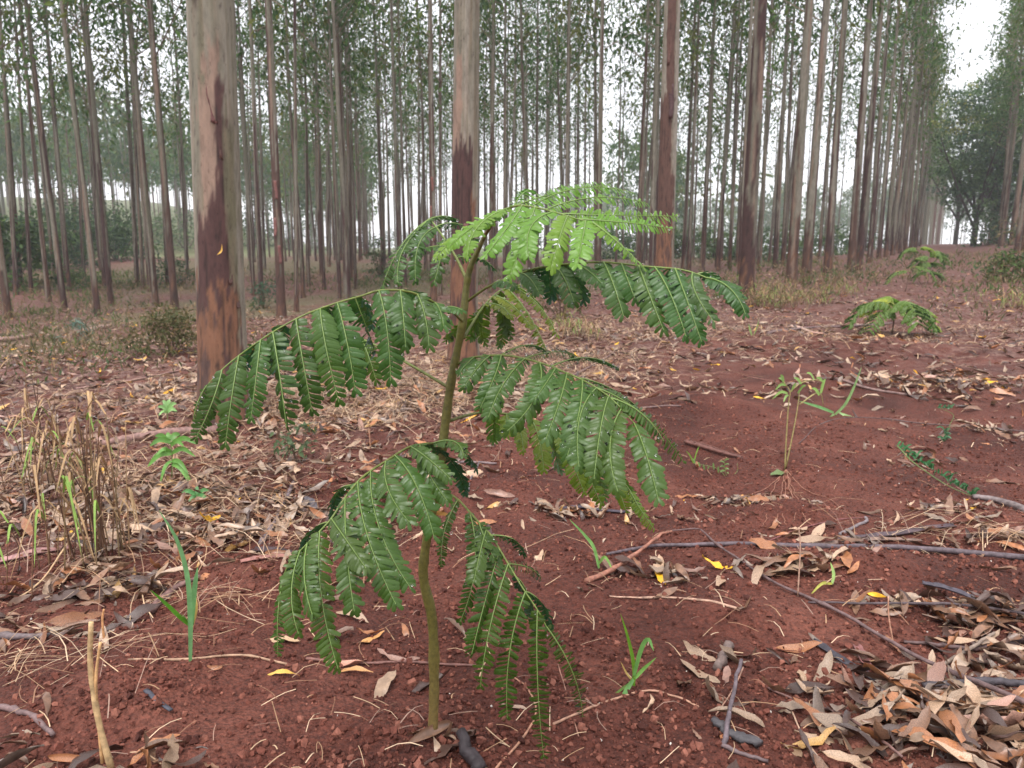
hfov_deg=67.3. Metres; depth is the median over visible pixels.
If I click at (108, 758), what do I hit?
dry stalk
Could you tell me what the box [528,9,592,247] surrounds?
eucalyptus tree
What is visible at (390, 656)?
fallen leaf
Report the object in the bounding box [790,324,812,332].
stick
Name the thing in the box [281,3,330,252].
eucalyptus tree
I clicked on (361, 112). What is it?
eucalyptus tree
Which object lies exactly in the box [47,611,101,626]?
fallen leaf
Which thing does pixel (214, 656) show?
stick
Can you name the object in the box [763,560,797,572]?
fallen leaf
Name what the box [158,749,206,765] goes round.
fallen leaf
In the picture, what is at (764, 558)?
fallen leaf
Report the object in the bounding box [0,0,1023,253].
sky
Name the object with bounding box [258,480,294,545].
stick
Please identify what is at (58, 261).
eucalyptus tree
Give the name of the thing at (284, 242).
eucalyptus tree
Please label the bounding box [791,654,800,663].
fallen leaf
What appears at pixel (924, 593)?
fallen leaf
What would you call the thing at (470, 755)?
root stump
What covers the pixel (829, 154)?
eucalyptus tree
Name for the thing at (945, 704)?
fallen leaf
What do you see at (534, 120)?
eucalyptus tree
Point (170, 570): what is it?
fallen leaf
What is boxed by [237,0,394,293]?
eucalyptus tree
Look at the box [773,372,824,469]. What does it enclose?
weed
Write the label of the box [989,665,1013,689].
fallen leaf
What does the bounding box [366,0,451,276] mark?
eucalyptus tree
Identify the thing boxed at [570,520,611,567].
grass sprout
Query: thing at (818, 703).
fallen leaf
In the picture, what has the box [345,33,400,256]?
eucalyptus tree
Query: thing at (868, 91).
eucalyptus tree
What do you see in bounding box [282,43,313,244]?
eucalyptus tree
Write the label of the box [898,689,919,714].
fallen leaf
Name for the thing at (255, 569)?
fallen leaf
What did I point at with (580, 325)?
dry grass clump
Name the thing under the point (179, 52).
eucalyptus tree
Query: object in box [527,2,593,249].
eucalyptus tree
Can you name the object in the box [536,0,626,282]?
eucalyptus tree
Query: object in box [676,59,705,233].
eucalyptus tree
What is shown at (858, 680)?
fallen leaf
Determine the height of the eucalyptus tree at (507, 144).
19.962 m
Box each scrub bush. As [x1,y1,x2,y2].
[48,200,176,252]
[107,200,193,251]
[137,205,246,248]
[180,201,271,245]
[243,207,289,247]
[255,215,324,250]
[313,229,393,252]
[368,225,417,251]
[442,227,483,252]
[480,221,550,254]
[556,217,635,259]
[601,224,681,259]
[632,215,735,259]
[676,218,788,258]
[706,215,824,260]
[762,218,867,255]
[800,222,885,255]
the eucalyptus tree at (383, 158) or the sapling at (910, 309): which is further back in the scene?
the eucalyptus tree at (383, 158)
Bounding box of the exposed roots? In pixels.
[752,469,838,526]
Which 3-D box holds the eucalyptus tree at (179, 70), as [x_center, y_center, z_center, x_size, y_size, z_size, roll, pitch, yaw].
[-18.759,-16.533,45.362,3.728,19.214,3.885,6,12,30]
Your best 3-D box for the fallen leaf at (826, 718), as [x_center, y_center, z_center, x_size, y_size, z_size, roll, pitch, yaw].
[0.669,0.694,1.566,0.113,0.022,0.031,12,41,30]
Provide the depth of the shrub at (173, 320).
8.23 m
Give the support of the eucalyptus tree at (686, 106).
on the ground
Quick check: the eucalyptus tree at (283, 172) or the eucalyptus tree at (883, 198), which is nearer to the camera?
the eucalyptus tree at (883, 198)
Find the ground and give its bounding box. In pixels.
[0,197,1023,767]
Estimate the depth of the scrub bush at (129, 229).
78.78 m
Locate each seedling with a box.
[148,432,195,480]
[158,399,176,419]
[182,486,207,503]
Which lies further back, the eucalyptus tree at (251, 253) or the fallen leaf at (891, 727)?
the eucalyptus tree at (251, 253)
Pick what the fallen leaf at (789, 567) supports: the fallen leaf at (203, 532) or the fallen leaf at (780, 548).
the fallen leaf at (780, 548)
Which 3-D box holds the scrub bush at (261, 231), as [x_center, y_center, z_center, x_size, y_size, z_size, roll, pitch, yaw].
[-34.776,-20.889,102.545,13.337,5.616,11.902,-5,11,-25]
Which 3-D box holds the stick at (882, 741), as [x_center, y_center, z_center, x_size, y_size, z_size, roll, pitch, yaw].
[0.679,0.700,1.618,0.041,0.048,0.339,-5,11,-26]
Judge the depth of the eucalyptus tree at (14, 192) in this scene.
30.02 m
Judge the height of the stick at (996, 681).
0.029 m
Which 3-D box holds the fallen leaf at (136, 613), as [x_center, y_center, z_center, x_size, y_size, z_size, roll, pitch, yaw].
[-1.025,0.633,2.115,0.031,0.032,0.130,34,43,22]
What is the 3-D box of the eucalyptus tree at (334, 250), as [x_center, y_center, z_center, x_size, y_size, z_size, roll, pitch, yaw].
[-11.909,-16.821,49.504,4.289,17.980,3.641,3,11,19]
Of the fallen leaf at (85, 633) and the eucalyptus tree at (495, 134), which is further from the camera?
the eucalyptus tree at (495, 134)
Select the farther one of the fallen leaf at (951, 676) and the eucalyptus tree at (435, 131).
the eucalyptus tree at (435, 131)
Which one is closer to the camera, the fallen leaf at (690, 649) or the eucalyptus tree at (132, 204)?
the fallen leaf at (690, 649)
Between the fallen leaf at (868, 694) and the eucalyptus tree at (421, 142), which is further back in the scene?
the eucalyptus tree at (421, 142)
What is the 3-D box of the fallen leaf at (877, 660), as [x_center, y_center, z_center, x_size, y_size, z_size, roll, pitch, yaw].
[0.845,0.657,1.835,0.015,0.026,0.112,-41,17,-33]
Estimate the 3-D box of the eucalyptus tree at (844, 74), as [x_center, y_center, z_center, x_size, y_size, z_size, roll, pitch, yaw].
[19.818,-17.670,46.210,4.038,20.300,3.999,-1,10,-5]
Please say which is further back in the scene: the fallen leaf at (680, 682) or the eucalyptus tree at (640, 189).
the eucalyptus tree at (640, 189)
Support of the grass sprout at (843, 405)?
on the ground
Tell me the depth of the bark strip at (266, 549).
2.51 m
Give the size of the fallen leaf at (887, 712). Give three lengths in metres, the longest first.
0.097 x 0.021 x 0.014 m
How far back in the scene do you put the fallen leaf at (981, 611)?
2.02 m
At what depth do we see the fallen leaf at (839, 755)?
1.45 m
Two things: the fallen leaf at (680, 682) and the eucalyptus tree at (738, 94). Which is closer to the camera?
the fallen leaf at (680, 682)
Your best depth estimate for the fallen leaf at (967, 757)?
1.46 m
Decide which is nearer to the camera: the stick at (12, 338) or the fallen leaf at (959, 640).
the fallen leaf at (959, 640)
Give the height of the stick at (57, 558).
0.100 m
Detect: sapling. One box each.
[190,181,749,758]
[841,296,942,336]
[883,246,936,291]
[906,251,951,282]
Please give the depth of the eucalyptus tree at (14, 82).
32.84 m
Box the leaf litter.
[0,257,1023,767]
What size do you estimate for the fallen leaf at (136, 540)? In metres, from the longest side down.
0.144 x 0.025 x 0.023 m
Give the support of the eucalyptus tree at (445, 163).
on the ground
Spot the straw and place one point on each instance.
(414, 400)
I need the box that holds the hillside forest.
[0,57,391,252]
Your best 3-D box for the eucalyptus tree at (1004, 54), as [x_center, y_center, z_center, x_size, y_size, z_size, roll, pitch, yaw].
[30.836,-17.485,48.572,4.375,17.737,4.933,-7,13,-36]
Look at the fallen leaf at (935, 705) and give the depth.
1.61 m
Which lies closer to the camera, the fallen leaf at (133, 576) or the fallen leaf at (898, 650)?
the fallen leaf at (898, 650)
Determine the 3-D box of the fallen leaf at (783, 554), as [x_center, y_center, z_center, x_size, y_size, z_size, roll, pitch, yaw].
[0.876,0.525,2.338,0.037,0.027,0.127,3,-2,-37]
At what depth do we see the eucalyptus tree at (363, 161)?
61.28 m
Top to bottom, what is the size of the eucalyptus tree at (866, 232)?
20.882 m
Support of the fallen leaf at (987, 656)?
on the ground
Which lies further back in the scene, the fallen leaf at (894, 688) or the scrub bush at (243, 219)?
the scrub bush at (243, 219)
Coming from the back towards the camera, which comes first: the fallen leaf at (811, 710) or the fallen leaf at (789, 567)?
the fallen leaf at (789, 567)
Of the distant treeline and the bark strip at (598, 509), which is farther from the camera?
the distant treeline
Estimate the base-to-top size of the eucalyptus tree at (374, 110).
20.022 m
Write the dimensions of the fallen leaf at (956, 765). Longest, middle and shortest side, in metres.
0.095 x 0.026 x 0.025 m
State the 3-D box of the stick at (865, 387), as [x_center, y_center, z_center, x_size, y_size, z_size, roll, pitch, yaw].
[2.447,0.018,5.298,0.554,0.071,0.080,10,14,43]
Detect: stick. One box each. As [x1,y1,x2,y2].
[0,333,33,341]
[0,631,50,639]
[0,703,55,736]
[1,523,81,606]
[2,334,94,357]
[75,324,110,331]
[101,425,217,445]
[128,654,286,664]
[143,688,172,711]
[148,575,200,613]
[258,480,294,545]
[305,657,475,666]
[458,461,496,463]
[495,677,536,767]
[520,352,614,388]
[552,689,698,724]
[558,664,578,736]
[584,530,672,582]
[606,541,1023,559]
[609,595,739,610]
[647,405,680,407]
[672,528,1023,703]
[675,373,777,381]
[711,716,762,747]
[712,640,734,670]
[715,667,743,715]
[721,744,767,762]
[722,658,742,743]
[766,322,891,334]
[767,687,903,757]
[769,516,870,540]
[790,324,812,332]
[791,710,816,753]
[798,417,1023,443]
[808,601,1023,614]
[829,377,911,395]
[838,516,868,534]
[904,638,1023,650]
[921,676,1023,687]
[944,632,995,664]
[972,494,1023,510]
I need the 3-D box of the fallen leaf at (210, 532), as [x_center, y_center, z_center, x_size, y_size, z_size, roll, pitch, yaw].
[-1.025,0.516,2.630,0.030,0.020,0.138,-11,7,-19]
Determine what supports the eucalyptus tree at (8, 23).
on the ground
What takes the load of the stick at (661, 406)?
on the ground
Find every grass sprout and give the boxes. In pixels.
[151,511,197,661]
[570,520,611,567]
[616,613,655,693]
[800,367,861,416]
[812,562,834,592]
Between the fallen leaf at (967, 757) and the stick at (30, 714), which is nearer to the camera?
the fallen leaf at (967, 757)
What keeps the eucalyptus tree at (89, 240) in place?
on the ground
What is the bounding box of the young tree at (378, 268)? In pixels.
[361,236,392,276]
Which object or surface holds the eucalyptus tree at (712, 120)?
on the ground
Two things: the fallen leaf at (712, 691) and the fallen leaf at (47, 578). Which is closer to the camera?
the fallen leaf at (712, 691)
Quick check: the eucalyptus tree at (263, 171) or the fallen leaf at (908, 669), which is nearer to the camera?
the fallen leaf at (908, 669)
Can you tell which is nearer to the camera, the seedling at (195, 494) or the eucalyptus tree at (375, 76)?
the seedling at (195, 494)
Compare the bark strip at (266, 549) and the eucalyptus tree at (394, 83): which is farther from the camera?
the eucalyptus tree at (394, 83)
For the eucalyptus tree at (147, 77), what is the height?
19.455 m
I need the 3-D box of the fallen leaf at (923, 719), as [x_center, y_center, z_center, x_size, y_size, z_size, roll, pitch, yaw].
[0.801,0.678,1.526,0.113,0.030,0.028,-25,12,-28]
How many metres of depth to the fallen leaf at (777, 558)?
2.34 m
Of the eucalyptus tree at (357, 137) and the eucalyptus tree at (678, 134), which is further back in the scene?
the eucalyptus tree at (678, 134)
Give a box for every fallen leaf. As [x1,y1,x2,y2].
[0,580,34,592]
[33,599,76,613]
[33,762,56,767]
[36,623,82,634]
[42,576,51,600]
[44,589,79,600]
[45,573,57,593]
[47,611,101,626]
[48,753,88,761]
[57,619,99,630]
[58,582,98,594]
[59,567,82,573]
[60,582,77,597]
[68,744,122,767]
[72,539,104,552]
[73,620,114,636]
[87,588,111,600]
[89,560,133,571]
[89,764,123,767]
[92,518,123,537]
[93,621,128,640]
[99,561,125,570]
[104,578,121,597]
[108,574,144,586]
[113,611,138,630]
[117,539,156,547]
[125,574,149,583]
[125,578,166,590]
[126,522,166,531]
[126,603,162,623]
[127,734,179,767]
[130,571,155,600]
[131,515,165,524]
[134,739,186,755]
[144,730,160,762]
[154,566,195,578]
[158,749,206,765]
[162,734,178,767]
[183,525,205,541]
[207,529,215,541]
[224,539,253,551]
[251,565,274,573]
[267,669,299,675]
[270,636,300,642]
[309,626,353,642]
[326,659,366,666]
[336,610,368,622]
[341,666,372,671]
[361,630,383,641]
[377,648,419,660]
[502,703,525,709]
[593,553,613,574]
[615,555,647,578]
[630,560,669,577]
[648,565,676,572]
[651,555,663,570]
[663,561,670,585]
[663,577,687,583]
[676,679,691,683]
[680,659,719,682]
[682,639,716,660]
[705,675,723,703]
[708,706,764,726]
[716,574,725,585]
[719,645,749,664]
[727,759,738,767]
[745,553,785,564]
[749,538,776,548]
[751,565,764,583]
[761,676,785,691]
[762,568,786,575]
[763,555,804,566]
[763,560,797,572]
[766,564,814,576]
[770,469,787,474]
[771,543,804,576]
[771,700,812,709]
[776,640,821,652]
[781,742,801,756]
[782,552,819,561]
[784,726,835,748]
[785,681,834,693]
[786,526,806,535]
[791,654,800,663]
[792,696,824,726]
[794,678,833,693]
[794,729,843,744]
[795,534,836,542]
[797,670,812,690]
[798,728,816,763]
[800,712,841,726]
[812,523,824,535]
[812,686,834,695]
[812,713,869,735]
[813,685,824,728]
[813,753,827,767]
[814,650,832,680]
[816,561,828,572]
[817,750,870,767]
[818,726,826,732]
[822,697,869,712]
[827,673,864,690]
[830,729,847,736]
[832,723,888,760]
[833,660,869,672]
[839,649,874,657]
[840,663,855,690]
[841,734,852,752]
[842,688,875,708]
[845,589,869,607]
[845,698,905,723]
[848,702,894,725]
[851,590,859,613]
[851,653,886,663]
[851,744,888,756]
[852,672,863,689]
[855,670,907,680]
[855,688,890,708]
[858,754,872,762]
[860,682,878,706]
[860,726,889,748]
[862,684,896,719]
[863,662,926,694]
[863,677,900,688]
[864,671,903,676]
[869,722,908,735]
[873,719,889,739]
[874,662,890,667]
[877,691,919,704]
[881,589,903,601]
[882,694,892,720]
[883,747,917,763]
[884,661,920,672]
[885,635,926,663]
[885,686,906,692]
[887,600,909,610]
[889,708,906,721]
[889,729,903,750]
[891,725,946,752]
[892,714,937,721]
[892,738,936,747]
[894,663,914,713]
[895,590,908,616]
[895,703,925,713]
[897,705,930,738]
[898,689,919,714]
[899,679,933,700]
[900,589,915,601]
[905,689,928,702]
[907,695,954,706]
[907,707,953,740]
[910,683,964,704]
[914,522,931,530]
[918,589,954,602]
[922,597,946,621]
[922,735,976,767]
[923,585,937,594]
[923,635,974,643]
[925,598,950,612]
[925,635,956,652]
[925,681,945,703]
[927,649,935,670]
[927,660,945,694]
[928,716,959,741]
[929,685,954,713]
[929,739,975,761]
[930,599,980,614]
[930,686,966,710]
[931,687,990,696]
[934,742,1006,767]
[936,762,971,767]
[937,709,962,733]
[942,621,953,636]
[942,631,958,649]
[944,655,962,687]
[944,724,980,747]
[945,614,958,624]
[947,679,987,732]
[948,629,969,636]
[949,703,977,748]
[949,719,965,742]
[951,602,976,628]
[952,534,984,556]
[952,676,980,709]
[954,660,990,692]
[954,665,969,673]
[954,695,965,703]
[955,678,1004,696]
[956,646,974,675]
[957,620,986,634]
[959,596,1000,623]
[959,709,972,714]
[960,703,1023,709]
[964,596,1021,611]
[964,710,1023,725]
[965,612,1012,631]
[965,643,984,672]
[965,700,998,714]
[965,705,979,732]
[965,761,999,767]
[966,695,1013,701]
[967,591,1000,614]
[970,654,991,664]
[971,595,1023,617]
[972,616,998,638]
[972,754,988,767]
[975,725,987,732]
[977,669,992,689]
[977,724,1020,740]
[979,707,1007,726]
[980,609,1008,612]
[980,668,1005,676]
[983,649,1023,669]
[985,660,1014,670]
[986,658,1016,675]
[986,695,1015,705]
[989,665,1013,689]
[990,591,1013,605]
[993,602,1023,612]
[999,617,1023,623]
[1004,733,1023,740]
[1006,631,1019,644]
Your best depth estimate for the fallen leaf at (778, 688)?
1.74 m
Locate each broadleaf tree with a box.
[915,72,1000,243]
[919,62,1023,245]
[941,102,1023,236]
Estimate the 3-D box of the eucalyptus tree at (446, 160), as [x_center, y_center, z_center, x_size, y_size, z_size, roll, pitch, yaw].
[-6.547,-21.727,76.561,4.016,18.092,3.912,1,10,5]
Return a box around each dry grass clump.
[0,358,115,505]
[0,485,62,589]
[6,391,140,574]
[530,308,619,342]
[734,279,825,310]
[741,287,792,309]
[742,273,816,305]
[782,287,843,304]
[820,277,871,295]
[962,286,1023,307]
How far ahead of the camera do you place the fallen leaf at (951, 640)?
1.95 m
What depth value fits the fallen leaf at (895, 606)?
2.09 m
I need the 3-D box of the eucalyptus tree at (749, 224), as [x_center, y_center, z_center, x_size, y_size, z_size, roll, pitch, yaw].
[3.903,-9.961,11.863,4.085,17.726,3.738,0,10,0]
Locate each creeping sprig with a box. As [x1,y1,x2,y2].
[897,441,980,495]
[936,404,953,440]
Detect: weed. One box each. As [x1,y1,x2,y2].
[693,458,737,475]
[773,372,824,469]
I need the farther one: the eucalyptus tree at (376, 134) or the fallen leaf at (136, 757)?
the eucalyptus tree at (376, 134)
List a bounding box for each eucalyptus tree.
[0,0,27,75]
[0,0,40,294]
[0,0,72,274]
[0,0,75,287]
[0,0,76,292]
[0,0,82,301]
[0,0,90,308]
[0,0,107,291]
[0,0,114,317]
[0,7,19,280]
[0,49,33,128]
[1,0,152,293]
[7,0,85,276]
[8,0,114,304]
[26,0,119,284]
[28,0,129,270]
[34,0,148,289]
[44,0,126,315]
[44,1,166,280]
[48,0,172,285]
[68,0,187,305]
[83,0,186,288]
[94,0,183,291]
[95,0,189,286]
[97,0,186,309]
[97,0,328,305]
[100,0,237,53]
[132,0,189,276]
[135,1,190,169]
[147,0,189,258]
[153,0,237,93]
[162,0,189,141]
[166,0,289,276]
[166,5,249,146]
[167,0,189,125]
[167,4,249,140]
[186,0,253,426]
[235,0,267,261]
[235,0,298,295]
[235,0,308,311]
[235,0,313,153]
[236,0,301,268]
[236,21,266,259]
[237,0,269,191]
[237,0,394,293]
[237,59,281,256]
[239,0,336,297]
[241,0,286,316]
[246,0,345,289]
[249,0,299,148]
[253,0,304,261]
[255,0,380,297]
[256,0,300,260]
[256,0,344,286]
[264,1,310,258]
[267,62,300,256]
[270,2,331,177]
[276,0,345,275]
[276,0,396,288]
[277,1,324,260]
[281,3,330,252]
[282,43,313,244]
[284,0,417,282]
[286,33,330,255]
[289,0,361,266]
[298,0,353,236]
[298,80,325,237]
[299,0,361,260]
[301,0,377,277]
[302,97,345,244]
[303,40,365,237]
[308,43,358,254]
[311,36,358,178]
[318,0,387,301]
[319,1,395,269]
[322,21,367,259]
[323,55,367,185]
[330,0,383,260]
[332,0,390,259]
[335,8,383,197]
[335,33,392,257]
[338,0,434,288]
[342,48,367,253]
[343,0,422,272]
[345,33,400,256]
[345,47,381,250]
[348,0,443,286]
[349,0,452,268]
[352,0,403,245]
[352,11,399,162]
[353,0,415,259]
[357,0,419,265]
[362,67,408,173]
[363,0,438,259]
[364,83,394,230]
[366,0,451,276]
[372,52,417,194]
[380,6,420,254]
[381,0,436,168]
[381,87,405,216]
[384,0,443,260]
[385,0,502,295]
[386,30,424,257]
[388,71,436,250]
[397,59,426,216]
[399,34,435,256]
[402,11,438,223]
[405,0,453,301]
[408,73,450,254]
[411,0,488,159]
[415,0,453,169]
[415,30,450,246]
[417,27,451,165]
[421,0,503,74]
[421,43,453,257]
[421,64,449,187]
[426,59,451,238]
[427,0,511,144]
[428,71,451,253]
[433,0,512,292]
[433,0,518,282]
[436,92,487,167]
[442,19,495,260]
[444,3,502,116]
[446,0,479,362]
[447,0,529,269]
[450,0,511,264]
[450,0,553,274]
[452,0,587,287]
[479,0,532,256]
[479,21,514,259]
[479,24,531,227]
[479,37,502,182]
[479,86,499,212]
[480,0,610,268]
[480,90,508,199]
[480,109,488,189]
[485,0,556,157]
[489,0,540,259]
[495,0,593,266]
[495,54,534,199]
[496,84,530,240]
[498,0,545,264]
[500,63,553,203]
[506,2,551,258]
[507,0,639,262]
[512,12,553,204]
[513,0,604,265]
[515,34,552,257]
[517,0,581,173]
[518,0,582,257]
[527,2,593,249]
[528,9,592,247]
[528,70,552,195]
[529,0,619,258]
[531,23,576,176]
[531,55,566,239]
[535,8,570,232]
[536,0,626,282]
[551,46,606,245]
[552,0,626,254]
[552,0,660,269]
[555,0,614,261]
[555,68,593,201]
[556,0,689,285]
[557,0,691,266]
[557,21,610,238]
[574,5,635,257]
[591,0,644,261]
[597,0,691,262]
[602,2,650,259]
[604,0,708,270]
[604,0,709,272]
[607,0,687,263]
[625,0,744,130]
[626,1,715,162]
[627,0,684,260]
[629,0,728,272]
[629,2,693,105]
[632,0,778,266]
[634,34,699,181]
[650,0,726,271]
[651,1,715,175]
[652,0,679,316]
[654,0,742,271]
[660,0,723,259]
[660,49,692,257]
[662,0,767,271]
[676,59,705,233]
[676,65,688,171]
[678,1,745,258]
[685,0,733,261]
[685,0,869,277]
[685,4,737,259]
[688,0,861,267]
[689,0,819,268]
[695,49,739,255]
[696,0,749,259]
[698,0,793,265]
[714,1,781,264]
[715,0,813,273]
[728,66,745,238]
[736,16,793,187]
[737,0,815,270]
[738,0,766,297]
[742,0,798,262]
[761,0,833,261]
[763,41,796,224]
[764,0,849,265]
[769,31,811,181]
[772,1,876,249]
[778,0,864,106]
[778,0,864,258]
[785,0,813,282]
[800,0,883,272]
[803,60,833,205]
[808,0,873,141]
[810,0,878,255]
[820,17,856,250]
[822,49,859,255]
[826,0,895,127]
[828,0,941,262]
[831,0,959,214]
[833,0,892,269]
[834,0,893,271]
[840,0,887,170]
[843,0,946,256]
[846,0,901,250]
[846,36,902,249]
[847,0,895,251]
[851,0,984,258]
[864,1,903,186]
[864,18,902,196]
[868,1,943,255]
[874,40,908,160]
[878,5,954,250]
[879,46,903,192]
[882,0,952,253]
[883,5,947,140]
[884,6,941,248]
[885,0,977,247]
[887,0,969,250]
[887,0,976,250]
[897,0,956,176]
[899,54,946,242]
[900,36,945,217]
[901,3,957,245]
[902,0,977,249]
[906,1,958,196]
[914,41,951,245]
[918,18,960,245]
[918,42,960,245]
[941,0,1023,156]
[960,0,1023,245]
[967,14,1023,250]
[968,1,1022,142]
[968,1,1023,243]
[970,10,1023,245]
[971,1,1017,242]
[975,1,1023,243]
[982,0,1023,246]
[985,0,1023,242]
[986,0,1023,246]
[986,1,1014,209]
[989,30,1023,240]
[990,0,1023,253]
[991,0,1023,254]
[992,7,1021,219]
[1011,0,1023,25]
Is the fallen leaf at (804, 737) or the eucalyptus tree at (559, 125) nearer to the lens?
the fallen leaf at (804, 737)
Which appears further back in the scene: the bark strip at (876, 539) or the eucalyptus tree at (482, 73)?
the eucalyptus tree at (482, 73)
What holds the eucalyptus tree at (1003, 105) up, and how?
on the ground
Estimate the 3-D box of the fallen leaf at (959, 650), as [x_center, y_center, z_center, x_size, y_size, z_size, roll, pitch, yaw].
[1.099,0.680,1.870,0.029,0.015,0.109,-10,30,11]
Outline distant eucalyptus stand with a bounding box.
[373,45,1022,255]
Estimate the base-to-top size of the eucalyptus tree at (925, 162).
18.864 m
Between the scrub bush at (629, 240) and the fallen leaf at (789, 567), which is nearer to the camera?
the fallen leaf at (789, 567)
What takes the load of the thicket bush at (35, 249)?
on the ground
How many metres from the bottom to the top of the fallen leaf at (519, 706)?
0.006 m
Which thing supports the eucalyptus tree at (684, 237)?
on the ground
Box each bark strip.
[0,545,72,562]
[76,368,194,388]
[240,553,292,562]
[251,546,292,553]
[302,495,317,507]
[558,505,625,512]
[684,440,742,458]
[809,638,876,680]
[819,537,922,543]
[838,523,956,538]
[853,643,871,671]
[922,580,975,599]
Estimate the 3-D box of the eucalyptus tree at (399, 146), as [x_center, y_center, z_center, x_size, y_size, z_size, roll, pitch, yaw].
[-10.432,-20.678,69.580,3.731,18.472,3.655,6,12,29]
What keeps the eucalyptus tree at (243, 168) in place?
on the ground
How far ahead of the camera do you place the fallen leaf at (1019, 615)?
2.08 m
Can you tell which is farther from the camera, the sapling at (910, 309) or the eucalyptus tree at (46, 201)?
the eucalyptus tree at (46, 201)
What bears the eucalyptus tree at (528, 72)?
on the ground
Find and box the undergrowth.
[0,247,1023,399]
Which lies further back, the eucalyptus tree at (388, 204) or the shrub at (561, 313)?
the eucalyptus tree at (388, 204)
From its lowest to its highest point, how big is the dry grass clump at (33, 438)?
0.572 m
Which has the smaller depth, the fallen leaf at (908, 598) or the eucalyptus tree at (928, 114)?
the fallen leaf at (908, 598)
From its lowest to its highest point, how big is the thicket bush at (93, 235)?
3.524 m
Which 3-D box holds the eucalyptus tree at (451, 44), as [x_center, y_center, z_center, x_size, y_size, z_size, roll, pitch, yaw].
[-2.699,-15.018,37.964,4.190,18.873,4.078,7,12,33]
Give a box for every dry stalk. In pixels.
[31,512,33,601]
[87,621,114,767]
[94,642,103,763]
[101,609,104,638]
[797,527,800,596]
[887,596,892,638]
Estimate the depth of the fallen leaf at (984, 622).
2.03 m
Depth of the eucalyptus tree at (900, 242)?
38.26 m
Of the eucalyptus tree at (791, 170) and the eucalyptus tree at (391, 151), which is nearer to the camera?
the eucalyptus tree at (791, 170)
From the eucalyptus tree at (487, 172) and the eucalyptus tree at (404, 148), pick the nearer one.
the eucalyptus tree at (404, 148)
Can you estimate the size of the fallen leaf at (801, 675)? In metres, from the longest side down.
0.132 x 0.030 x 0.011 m
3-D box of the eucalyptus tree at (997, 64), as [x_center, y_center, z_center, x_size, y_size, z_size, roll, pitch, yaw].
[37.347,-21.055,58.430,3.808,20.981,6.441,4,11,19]
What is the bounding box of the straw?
[0,304,1023,767]
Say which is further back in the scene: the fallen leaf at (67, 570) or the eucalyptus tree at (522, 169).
the eucalyptus tree at (522, 169)
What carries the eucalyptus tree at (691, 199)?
on the ground
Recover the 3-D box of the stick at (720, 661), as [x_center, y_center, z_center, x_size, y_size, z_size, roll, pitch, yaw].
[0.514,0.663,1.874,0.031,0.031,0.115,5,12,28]
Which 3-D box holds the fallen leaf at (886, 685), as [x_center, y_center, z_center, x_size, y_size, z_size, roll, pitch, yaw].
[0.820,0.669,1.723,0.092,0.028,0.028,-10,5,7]
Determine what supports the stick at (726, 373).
on the ground
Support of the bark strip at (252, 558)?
on the ground
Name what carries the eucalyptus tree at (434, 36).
on the ground
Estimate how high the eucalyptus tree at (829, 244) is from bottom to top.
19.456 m
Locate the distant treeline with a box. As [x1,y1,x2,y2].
[539,115,1023,255]
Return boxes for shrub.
[49,317,96,344]
[56,258,122,289]
[109,297,196,357]
[155,254,195,287]
[247,278,287,310]
[269,421,324,462]
[538,284,588,320]
[943,204,1011,246]
[960,242,1023,282]
[975,216,1023,251]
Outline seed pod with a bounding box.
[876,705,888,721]
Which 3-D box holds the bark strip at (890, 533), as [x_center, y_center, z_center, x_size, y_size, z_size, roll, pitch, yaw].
[1.349,0.520,2.701,0.478,0.024,0.046,-3,11,-14]
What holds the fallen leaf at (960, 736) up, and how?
on the fallen leaf at (935, 723)
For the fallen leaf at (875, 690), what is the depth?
1.68 m
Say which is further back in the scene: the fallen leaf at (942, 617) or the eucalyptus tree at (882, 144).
the eucalyptus tree at (882, 144)
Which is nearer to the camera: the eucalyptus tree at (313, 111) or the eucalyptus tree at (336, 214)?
the eucalyptus tree at (336, 214)
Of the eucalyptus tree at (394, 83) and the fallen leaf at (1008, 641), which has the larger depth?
the eucalyptus tree at (394, 83)
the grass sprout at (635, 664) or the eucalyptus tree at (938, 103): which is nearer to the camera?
the grass sprout at (635, 664)
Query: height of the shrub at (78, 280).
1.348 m
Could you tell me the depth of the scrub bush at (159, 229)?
82.00 m
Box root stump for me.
[456,727,487,767]
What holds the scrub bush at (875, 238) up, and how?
on the ground
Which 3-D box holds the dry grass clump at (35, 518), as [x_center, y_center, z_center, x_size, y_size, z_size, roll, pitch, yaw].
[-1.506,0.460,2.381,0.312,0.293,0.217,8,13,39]
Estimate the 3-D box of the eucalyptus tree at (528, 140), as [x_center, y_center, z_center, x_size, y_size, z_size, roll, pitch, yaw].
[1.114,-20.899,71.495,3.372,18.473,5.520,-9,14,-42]
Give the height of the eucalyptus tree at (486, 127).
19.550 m
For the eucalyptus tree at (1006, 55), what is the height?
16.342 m
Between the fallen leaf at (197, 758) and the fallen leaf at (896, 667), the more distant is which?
the fallen leaf at (896, 667)
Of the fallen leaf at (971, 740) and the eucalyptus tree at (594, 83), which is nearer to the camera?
the fallen leaf at (971, 740)
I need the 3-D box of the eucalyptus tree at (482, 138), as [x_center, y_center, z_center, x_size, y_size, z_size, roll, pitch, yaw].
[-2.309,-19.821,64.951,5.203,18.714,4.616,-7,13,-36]
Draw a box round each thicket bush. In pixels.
[0,213,66,290]
[4,203,97,271]
[18,164,130,253]
[22,210,132,264]
[71,194,161,259]
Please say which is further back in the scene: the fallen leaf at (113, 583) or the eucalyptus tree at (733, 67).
the eucalyptus tree at (733, 67)

